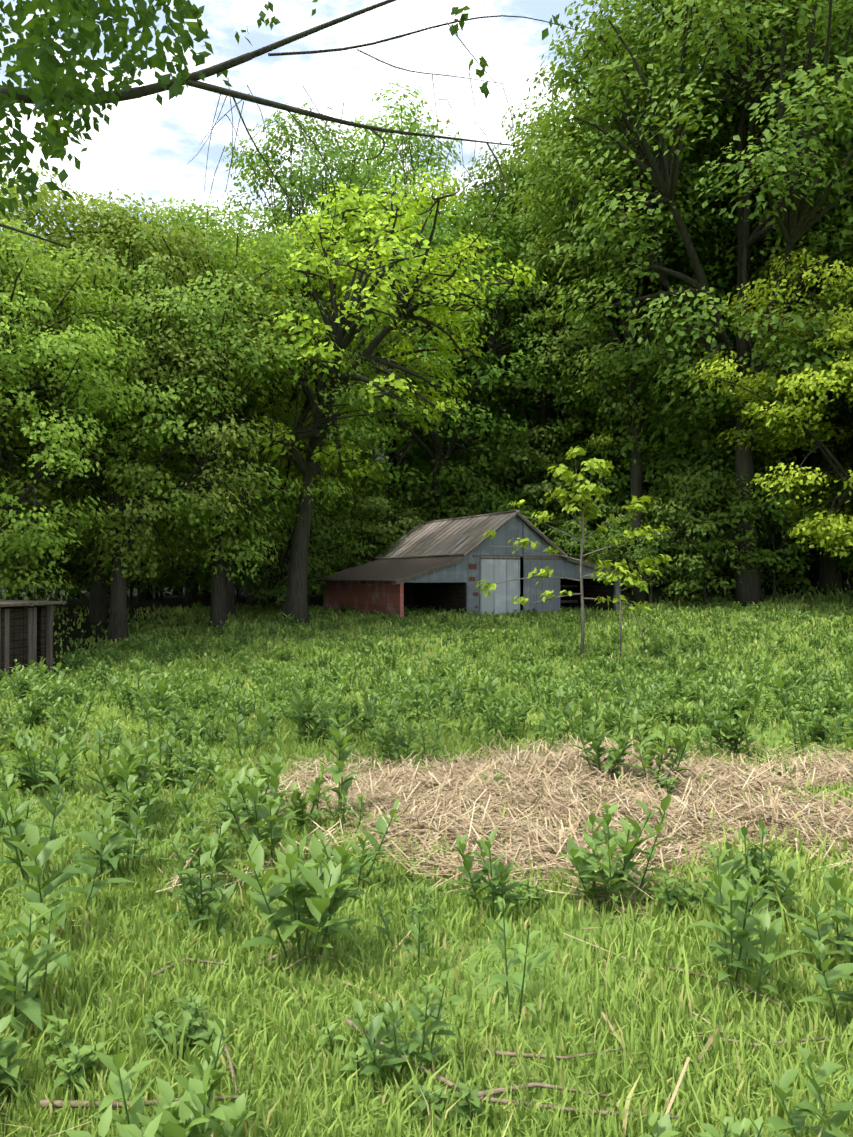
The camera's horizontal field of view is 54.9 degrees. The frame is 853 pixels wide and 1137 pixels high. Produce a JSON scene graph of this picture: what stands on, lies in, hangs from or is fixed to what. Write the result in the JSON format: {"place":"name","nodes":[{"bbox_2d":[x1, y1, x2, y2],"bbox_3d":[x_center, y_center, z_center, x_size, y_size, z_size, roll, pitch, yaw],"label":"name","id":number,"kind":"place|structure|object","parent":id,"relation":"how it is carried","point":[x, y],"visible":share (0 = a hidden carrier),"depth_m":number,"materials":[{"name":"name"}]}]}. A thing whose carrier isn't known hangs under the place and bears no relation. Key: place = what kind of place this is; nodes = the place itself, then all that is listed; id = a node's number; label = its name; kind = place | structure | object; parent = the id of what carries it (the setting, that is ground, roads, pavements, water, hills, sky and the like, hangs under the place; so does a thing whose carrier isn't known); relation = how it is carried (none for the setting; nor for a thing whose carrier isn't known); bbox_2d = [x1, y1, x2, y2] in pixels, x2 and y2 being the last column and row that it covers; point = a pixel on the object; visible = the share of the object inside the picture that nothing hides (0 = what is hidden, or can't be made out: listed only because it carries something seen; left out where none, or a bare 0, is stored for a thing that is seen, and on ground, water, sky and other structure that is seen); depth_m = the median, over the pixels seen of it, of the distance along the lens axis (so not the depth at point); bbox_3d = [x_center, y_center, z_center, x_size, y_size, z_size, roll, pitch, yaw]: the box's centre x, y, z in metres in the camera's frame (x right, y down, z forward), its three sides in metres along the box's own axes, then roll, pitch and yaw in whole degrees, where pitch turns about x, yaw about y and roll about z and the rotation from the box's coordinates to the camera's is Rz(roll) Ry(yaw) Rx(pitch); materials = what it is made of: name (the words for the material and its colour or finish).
{"place":"outdoors","nodes":[
{"label":"outdoors","id":0,"kind":"place"},
{"bbox_2d":[0,0,700,384],"label":"sky","id":1,"kind":"structure","parent":0,"point":[149,148],"materials":[{"name":"white"}]},
{"bbox_2d":[0,374,852,1136],"bbox_3d":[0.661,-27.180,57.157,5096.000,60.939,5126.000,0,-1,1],"label":"ground","id":2,"kind":"structure","parent":0,"point":[810,574],"depth_m":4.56,"materials":[{"name":"green plant"}]},
{"bbox_2d":[0,307,46,458],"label":"tree","id":3,"kind":"object","parent":2,"relation":"on","point":[10,432],"visible":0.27,"depth_m":26.02,"materials":[{"name":"green plant"}]},
{"bbox_2d":[4,436,49,599],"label":"tree","id":4,"kind":"object","parent":2,"relation":"on","point":[13,560],"depth_m":58.09,"materials":[{"name":"green plant"}]},
{"bbox_2d":[0,600,65,676],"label":"shed","id":5,"kind":"structure","parent":2,"relation":"on","point":[26,632],"depth_m":21.80,"materials":[{"name":"grey wood"}]},
{"bbox_2d":[0,190,102,493],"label":"tree","id":6,"kind":"object","parent":2,"relation":"on","point":[26,413],"visible":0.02,"depth_m":29.06,"materials":[{"name":"green plant"}]},
{"bbox_2d":[2,520,110,605],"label":"bush","id":7,"kind":"object","parent":2,"relation":"on","point":[65,577],"visible":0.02,"depth_m":49.17,"materials":[{"name":"green plant"}]},
{"bbox_2d":[22,508,107,603],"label":"bush","id":8,"kind":"object","parent":2,"relation":"on","point":[71,588],"depth_m":54.44,"materials":[{"name":"green plant"}]},
{"bbox_2d":[0,440,137,605],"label":"tree","id":9,"kind":"object","parent":2,"relation":"on","point":[65,568],"visible":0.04,"depth_m":41.01,"materials":[{"name":"green plant"}]},
{"bbox_2d":[1,472,162,599],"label":"tree","id":10,"kind":"object","parent":2,"relation":"on","point":[55,567],"visible":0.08,"depth_m":42.22,"materials":[{"name":"green plant"}]},
{"bbox_2d":[0,215,181,609],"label":"tree","id":11,"kind":"object","parent":2,"relation":"on","point":[10,542],"visible":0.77,"depth_m":23.77,"materials":[{"name":"green plant"}]},
{"bbox_2d":[0,165,203,573],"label":"tree","id":12,"kind":"object","parent":2,"relation":"on","point":[43,187],"visible":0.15,"depth_m":27.79,"materials":[{"name":"green plant"}]},
{"bbox_2d":[5,489,207,595],"bbox_3d":[-16.975,-0.594,44.201,8.927,7.319,12.041,0,-1,38],"label":"bush","id":13,"kind":"object","parent":2,"relation":"on","point":[159,586],"visible":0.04,"depth_m":43.31,"materials":[{"name":"green plant"}]},
{"bbox_2d":[59,471,173,600],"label":"tree","id":14,"kind":"object","parent":2,"relation":"on","point":[146,595],"depth_m":61.87,"materials":[{"name":"green plant"}]},
{"bbox_2d":[39,520,210,610],"bbox_3d":[-15.294,-0.141,42.956,10.197,6.197,7.560,0,-1,-18],"label":"bush","id":15,"kind":"object","parent":2,"relation":"on","point":[131,587],"visible":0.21,"depth_m":42.34,"materials":[{"name":"green plant"}]},
{"bbox_2d":[62,223,190,603],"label":"tree","id":16,"kind":"object","parent":2,"relation":"on","point":[78,436],"depth_m":52.20,"materials":[{"name":"green plant"}]},
{"bbox_2d":[64,518,199,602],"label":"tree","id":17,"kind":"object","parent":2,"relation":"on","point":[138,594],"depth_m":58.60,"materials":[{"name":"green plant"}]},
{"bbox_2d":[0,188,272,622],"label":"tree","id":18,"kind":"object","parent":2,"relation":"on","point":[97,609],"visible":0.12,"depth_m":31.45,"materials":[{"name":"green plant"}]},
{"bbox_2d":[133,582,170,597],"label":"tree","id":19,"kind":"object","parent":2,"relation":"on","point":[156,594],"depth_m":69.95,"materials":[{"name":"green plant"}]},
{"bbox_2d":[127,568,178,598],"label":"tree","id":20,"kind":"object","parent":2,"relation":"on","point":[150,585],"depth_m":64.51,"materials":[{"name":"green plant"}]},
{"bbox_2d":[0,191,309,641],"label":"tree","id":21,"kind":"object","parent":2,"relation":"on","point":[121,557],"visible":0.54,"depth_m":27.79,"materials":[{"name":"green plant"}]},
{"bbox_2d":[154,579,185,597],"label":"tree","id":22,"kind":"object","parent":2,"relation":"on","point":[161,595],"visible":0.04,"depth_m":66.44,"materials":[{"name":"green plant"}]},
{"bbox_2d":[172,587,182,594],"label":"tree","id":23,"kind":"object","parent":2,"relation":"on","point":[175,593],"depth_m":75.81,"materials":[{"name":"green plant"}]},
{"bbox_2d":[132,520,250,586],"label":"bush","id":24,"kind":"object","parent":2,"relation":"on","point":[183,568],"depth_m":58.51,"materials":[{"name":"green plant"}]},
{"bbox_2d":[109,199,299,608],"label":"tree","id":25,"kind":"object","parent":2,"relation":"on","point":[192,598],"visible":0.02,"depth_m":45.37,"materials":[{"name":"green plant"}]},
{"bbox_2d":[134,514,280,597],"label":"bush","id":26,"kind":"object","parent":2,"relation":"on","point":[199,559],"visible":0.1,"depth_m":42.71,"materials":[{"name":"green plant"}]},
{"bbox_2d":[67,234,360,615],"bbox_3d":[-10.478,-6.015,37.570,12.733,17.812,16.647,0,-1,16],"label":"tree","id":27,"kind":"object","parent":2,"relation":"on","point":[230,598],"visible":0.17,"depth_m":37.12,"materials":[{"name":"green plant"}]},
{"bbox_2d":[160,536,285,591],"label":"bush","id":28,"kind":"object","parent":2,"relation":"on","point":[205,574],"visible":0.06,"depth_m":56.41,"materials":[{"name":"green plant"}]},
{"bbox_2d":[5,197,451,627],"bbox_3d":[-7.671,-5.394,32.263,17.157,16.730,13.706,0,-1,-37],"label":"tree","id":29,"kind":"object","parent":2,"relation":"on","point":[218,612],"visible":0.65,"depth_m":29.02,"materials":[{"name":"green plant"}]},
{"bbox_2d":[157,442,300,599],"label":"tree","id":30,"kind":"object","parent":2,"relation":"on","point":[207,596],"depth_m":63.74,"materials":[{"name":"green plant"}]},
{"bbox_2d":[204,550,267,599],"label":"tree","id":31,"kind":"object","parent":2,"relation":"on","point":[238,587],"visible":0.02,"depth_m":59.37,"materials":[{"name":"green plant"}]},
{"bbox_2d":[160,510,333,601],"bbox_3d":[-11.579,-0.778,56.303,13.038,7.924,9.666,0,-1,4],"label":"bush","id":32,"kind":"object","parent":2,"relation":"on","point":[274,563],"depth_m":55.70,"materials":[{"name":"green plant"}]},
{"bbox_2d":[166,511,340,607],"bbox_3d":[-8.574,-0.176,43.306,10.238,6.222,7.590,0,-1,25],"label":"bush","id":33,"kind":"object","parent":2,"relation":"on","point":[263,567],"visible":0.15,"depth_m":41.38,"materials":[{"name":"green plant"}]},
{"bbox_2d":[246,586,308,604],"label":"fence posts","id":34,"kind":"object","parent":2,"relation":"on","point":[268,597],"visible":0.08,"depth_m":52.69,"materials":[{"name":"grey wood"}]},
{"bbox_2d":[0,0,586,270],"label":"tree branch","id":35,"kind":"object","parent":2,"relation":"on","point":[59,89],"visible":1,"depth_m":7.59,"materials":[{"name":"green plant"}]},
{"bbox_2d":[230,462,360,610],"bbox_3d":[-7.394,-1.144,40.056,7.879,8.120,8.422,0,-1,17],"label":"bush","id":36,"kind":"object","parent":2,"relation":"on","point":[318,526],"visible":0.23,"depth_m":39.68,"materials":[{"name":"green plant"}]},
{"bbox_2d":[228,213,393,602],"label":"tree","id":37,"kind":"object","parent":2,"relation":"on","point":[272,600],"visible":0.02,"depth_m":55.26,"materials":[{"name":"green plant"}]},
{"bbox_2d":[205,102,420,605],"bbox_3d":[-6.890,-12.262,49.881,16.108,30.311,10.943,0,-1,36],"label":"tree","id":38,"kind":"object","parent":2,"relation":"on","point":[296,183],"visible":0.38,"depth_m":48.17,"materials":[{"name":"green plant"}]},
{"bbox_2d":[235,515,409,591],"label":"bush","id":39,"kind":"object","parent":2,"relation":"on","point":[360,554],"visible":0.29,"depth_m":44.16,"materials":[{"name":"green plant"}]},
{"bbox_2d":[286,460,374,574],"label":"tree","id":40,"kind":"object","parent":2,"relation":"on","point":[342,505],"visible":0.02,"depth_m":61.92,"materials":[{"name":"green plant"}]},
{"bbox_2d":[140,171,546,625],"bbox_3d":[-3.429,-6.097,34.340,13.319,18.203,17.951,1,-1,-50],"label":"tree","id":41,"kind":"object","parent":2,"relation":"on","point":[415,303],"visible":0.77,"depth_m":31.36,"materials":[{"name":"green plant"}]},
{"bbox_2d":[282,199,420,570],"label":"tree","id":42,"kind":"object","parent":2,"relation":"on","point":[364,448],"depth_m":65.99,"materials":[{"name":"green plant"}]},
{"bbox_2d":[312,488,407,575],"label":"tree","id":43,"kind":"object","parent":2,"relation":"on","point":[345,522],"depth_m":63.32,"materials":[{"name":"green plant"}]},
{"bbox_2d":[324,490,409,571],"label":"tree","id":44,"kind":"object","parent":2,"relation":"on","point":[339,511],"visible":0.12,"depth_m":50.67,"materials":[{"name":"green plant"}]},
{"bbox_2d":[320,484,442,570],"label":"bush","id":45,"kind":"object","parent":2,"relation":"on","point":[368,507],"visible":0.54,"depth_m":45.48,"materials":[{"name":"green plant"}]},
{"bbox_2d":[298,83,475,512],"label":"tree","id":46,"kind":"object","parent":2,"relation":"on","point":[430,160],"visible":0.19,"depth_m":55.40,"materials":[{"name":"green plant"}]},
{"bbox_2d":[337,446,460,560],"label":"tree","id":47,"kind":"object","parent":2,"relation":"on","point":[400,470],"visible":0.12,"depth_m":57.83,"materials":[{"name":"green plant"}]},
{"bbox_2d":[369,441,430,526],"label":"tree","id":48,"kind":"object","parent":2,"relation":"on","point":[407,459],"visible":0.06,"depth_m":61.18,"materials":[{"name":"green plant"}]},
{"bbox_2d":[394,483,443,529],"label":"tree","id":49,"kind":"object","parent":2,"relation":"on","point":[424,500],"visible":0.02,"depth_m":57.73,"materials":[{"name":"green plant"}]},
{"bbox_2d":[0,581,852,1136],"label":"weed plants","id":50,"kind":"object","parent":2,"relation":"on","point":[300,885],"visible":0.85,"depth_m":6.50,"materials":[{"name":"green plant"}]},
{"bbox_2d":[277,186,578,520],"bbox_3d":[0.184,-9.587,48.907,15.375,25.142,21.234,0,-1,41],"label":"tree","id":51,"kind":"object","parent":2,"relation":"on","point":[435,445],"visible":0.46,"depth_m":47.74,"materials":[{"name":"green plant"}]},
{"bbox_2d":[18,702,852,1136],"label":"straw stalks","id":52,"kind":"object","parent":2,"relation":"on","point":[380,790],"visible":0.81,"depth_m":6.66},
{"bbox_2d":[40,958,849,1118],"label":"fallen sticks","id":53,"kind":"object","parent":2,"relation":"on","point":[57,1104],"visible":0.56,"depth_m":2.83,"materials":[{"name":"brown wood"}]},
{"bbox_2d":[386,450,547,530],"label":"tree","id":54,"kind":"object","parent":2,"relation":"on","point":[422,493],"visible":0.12,"depth_m":49.65,"materials":[{"name":"green plant"}]},
{"bbox_2d":[317,510,627,618],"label":"barn","id":55,"kind":"structure","parent":2,"relation":"on","point":[448,564],"depth_m":38.08,"materials":[{"name":"grey metal"}]},
{"bbox_2d":[374,230,575,453],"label":"tree","id":56,"kind":"object","parent":2,"relation":"on","point":[477,407],"depth_m":67.99,"materials":[{"name":"green plant"}]},
{"bbox_2d":[405,478,553,533],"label":"tree","id":57,"kind":"object","parent":2,"relation":"on","point":[493,504],"visible":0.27,"depth_m":47.33,"materials":[{"name":"green plant"}]},
{"bbox_2d":[378,181,608,474],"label":"tree","id":58,"kind":"object","parent":2,"relation":"on","point":[486,403],"visible":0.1,"depth_m":53.26,"materials":[{"name":"green plant"}]},
{"bbox_2d":[394,483,600,556],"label":"bush","id":59,"kind":"object","parent":2,"relation":"on","point":[435,515],"visible":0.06,"depth_m":49.51,"materials":[{"name":"green plant"}]},
{"bbox_2d":[420,430,606,552],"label":"tree","id":60,"kind":"object","parent":2,"relation":"on","point":[521,459],"visible":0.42,"depth_m":48.18,"materials":[{"name":"green plant"}]},
{"bbox_2d":[394,121,665,529],"bbox_3d":[6.599,-12.618,52.583,17.242,30.167,13.169,0,-1,42],"label":"tree","id":61,"kind":"object","parent":2,"relation":"on","point":[541,439],"visible":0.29,"depth_m":49.18,"materials":[{"name":"green plant"}]},
{"bbox_2d":[464,223,649,530],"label":"tree","id":62,"kind":"object","parent":2,"relation":"on","point":[568,389],"depth_m":67.17,"materials":[{"name":"green plant"}]},
{"bbox_2d":[519,500,612,563],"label":"bush","id":63,"kind":"object","parent":2,"relation":"on","point":[534,509],"visible":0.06,"depth_m":47.35,"materials":[{"name":"green plant"}]},
{"bbox_2d":[476,446,674,660],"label":"tree sapling","id":64,"kind":"object","parent":2,"relation":"on","point":[588,490],"visible":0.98,"depth_m":24.64,"materials":[{"name":"green plant"}]},
{"bbox_2d":[538,519,621,581],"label":"bush","id":65,"kind":"object","parent":2,"relation":"on","point":[567,544],"visible":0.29,"depth_m":45.68,"materials":[{"name":"green plant"}]},
{"bbox_2d":[513,436,648,558],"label":"tree","id":66,"kind":"object","parent":2,"relation":"on","point":[624,486],"visible":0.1,"depth_m":48.97,"materials":[{"name":"green plant"}]},
{"bbox_2d":[470,162,735,549],"bbox_3d":[10.621,-13.244,58.647,17.311,28.308,23.908,0,-1,-33],"label":"tree","id":67,"kind":"object","parent":2,"relation":"on","point":[582,375],"visible":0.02,"depth_m":54.70,"materials":[{"name":"green plant"}]},
{"bbox_2d":[568,453,656,513],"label":"tree","id":68,"kind":"object","parent":2,"relation":"on","point":[618,486],"visible":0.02,"depth_m":64.76,"materials":[{"name":"green plant"}]},
{"bbox_2d":[536,487,714,580],"bbox_3d":[10.707,-1.012,47.003,11.982,7.283,8.883,0,-1,5],"label":"bush","id":69,"kind":"object","parent":2,"relation":"on","point":[612,508],"visible":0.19,"depth_m":45.96,"materials":[{"name":"green plant"}]},
{"bbox_2d":[590,564,662,657],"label":"tree sapling","id":70,"kind":"object","parent":2,"relation":"on","point":[630,581],"visible":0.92,"depth_m":24.36,"materials":[{"name":"green plant"}]},
{"bbox_2d":[505,0,759,605],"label":"tree","id":71,"kind":"object","parent":2,"relation":"on","point":[634,405],"visible":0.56,"depth_m":42.48,"materials":[{"name":"green plant"}]},
{"bbox_2d":[600,437,673,514],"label":"tree","id":72,"kind":"object","parent":2,"relation":"on","point":[629,488],"depth_m":65.77,"materials":[{"name":"green plant"}]},
{"bbox_2d":[569,522,719,604],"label":"bush","id":73,"kind":"object","parent":2,"relation":"on","point":[684,548],"visible":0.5,"depth_m":42.38,"materials":[{"name":"green plant"}]},
{"bbox_2d":[562,221,734,457],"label":"tree","id":74,"kind":"object","parent":2,"relation":"on","point":[614,321],"depth_m":55.63,"materials":[{"name":"green plant"}]},
{"bbox_2d":[479,3,836,587],"bbox_3d":[12.296,-15.737,50.981,25.046,35.328,19.265,0,-1,31],"label":"tree","id":75,"kind":"object","parent":2,"relation":"on","point":[718,227],"visible":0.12,"depth_m":45.76,"materials":[{"name":"green plant"}]},
{"bbox_2d":[564,396,780,587],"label":"tree","id":76,"kind":"object","parent":2,"relation":"on","point":[624,452],"visible":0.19,"depth_m":46.67,"materials":[{"name":"green plant"}]},
{"bbox_2d":[516,0,852,606],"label":"tree","id":77,"kind":"object","parent":2,"relation":"on","point":[754,85],"visible":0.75,"depth_m":37.45,"materials":[{"name":"green plant"}]},
{"bbox_2d":[584,369,794,580],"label":"tree","id":78,"kind":"object","parent":2,"relation":"on","point":[611,439],"visible":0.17,"depth_m":45.99,"materials":[{"name":"green plant"}]},
{"bbox_2d":[550,2,852,568],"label":"tree","id":79,"kind":"object","parent":2,"relation":"on","point":[704,236],"visible":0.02,"depth_m":46.32,"materials":[{"name":"green plant"}]},
{"bbox_2d":[626,466,779,604],"bbox_3d":[13.886,-1.285,41.555,8.059,7.770,7.539,0,-1,-2],"label":"bush","id":80,"kind":"object","parent":2,"relation":"on","point":[694,494],"visible":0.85,"depth_m":40.01,"materials":[{"name":"green plant"}]},
{"bbox_2d":[629,430,804,596],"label":"tree","id":81,"kind":"object","parent":2,"relation":"on","point":[712,462],"visible":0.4,"depth_m":42.89,"materials":[{"name":"green plant"}]},
{"bbox_2d":[677,0,852,590],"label":"tree","id":82,"kind":"object","parent":2,"relation":"on","point":[828,575],"visible":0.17,"depth_m":42.22,"materials":[{"name":"green plant"}]},
{"bbox_2d":[685,248,852,557],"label":"tree","id":83,"kind":"object","parent":2,"relation":"on","point":[835,521],"visible":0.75,"depth_m":35.61,"materials":[{"name":"green plant"}]},
{"bbox_2d":[697,459,848,601],"bbox_3d":[17.534,-1.585,40.886,8.103,7.812,7.579,0,-1,-4],"label":"bush","id":84,"kind":"object","parent":2,"relation":"on","point":[778,558],"visible":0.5,"depth_m":40.17,"materials":[{"name":"green plant"}]},
{"bbox_2d":[693,473,852,578],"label":"bush","id":85,"kind":"object","parent":2,"relation":"on","point":[805,556],"depth_m":43.29,"materials":[{"name":"green plant"}]},
{"bbox_2d":[709,1,852,403],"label":"tree","id":86,"kind":"object","parent":2,"relation":"on","point":[836,146],"visible":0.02,"depth_m":43.53,"materials":[{"name":"green plant"}]},
{"bbox_2d":[713,435,851,484],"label":"tree","id":87,"kind":"object","parent":2,"relation":"on","point":[787,454],"depth_m":52.57,"materials":[{"name":"green plant"}]},
{"bbox_2d":[754,0,852,418],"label":"tree","id":88,"kind":"object","parent":2,"relation":"on","point":[835,46],"visible":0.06,"depth_m":37.83,"materials":[{"name":"green plant"}]},
{"bbox_2d":[760,403,852,534],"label":"tree","id":89,"kind":"object","parent":2,"relation":"on","point":[843,445],"visible":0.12,"depth_m":49.58,"materials":[{"name":"green plant"}]},
{"bbox_2d":[762,392,852,471],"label":"tree","id":90,"kind":"object","parent":2,"relation":"on","point":[815,463],"visible":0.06,"depth_m":48.99,"materials":[{"name":"green plant"}]},
{"bbox_2d":[763,454,852,529],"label":"tree","id":91,"kind":"object","parent":2,"relation":"on","point":[809,464],"visible":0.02,"depth_m":48.70,"materials":[{"name":"green plant"}]},
{"bbox_2d":[764,423,852,466],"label":"tree","id":92,"kind":"object","parent":2,"relation":"on","point":[807,452],"visible":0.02,"depth_m":52.85,"materials":[{"name":"green plant"}]},
{"bbox_2d":[774,473,852,565],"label":"tree","id":93,"kind":"object","parent":2,"relation":"on","point":[849,547],"visible":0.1,"depth_m":41.25,"materials":[{"name":"green plant"}]},
{"bbox_2d":[804,457,852,581],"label":"tree","id":94,"kind":"object","parent":2,"relation":"on","point":[840,482],"visible":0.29,"depth_m":40.70,"materials":[{"name":"green plant"}]},
{"bbox_2d":[812,343,852,488],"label":"tree","id":95,"kind":"object","parent":2,"relation":"on","point":[842,371],"visible":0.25,"depth_m":36.65,"materials":[{"name":"green plant"}]}
]}

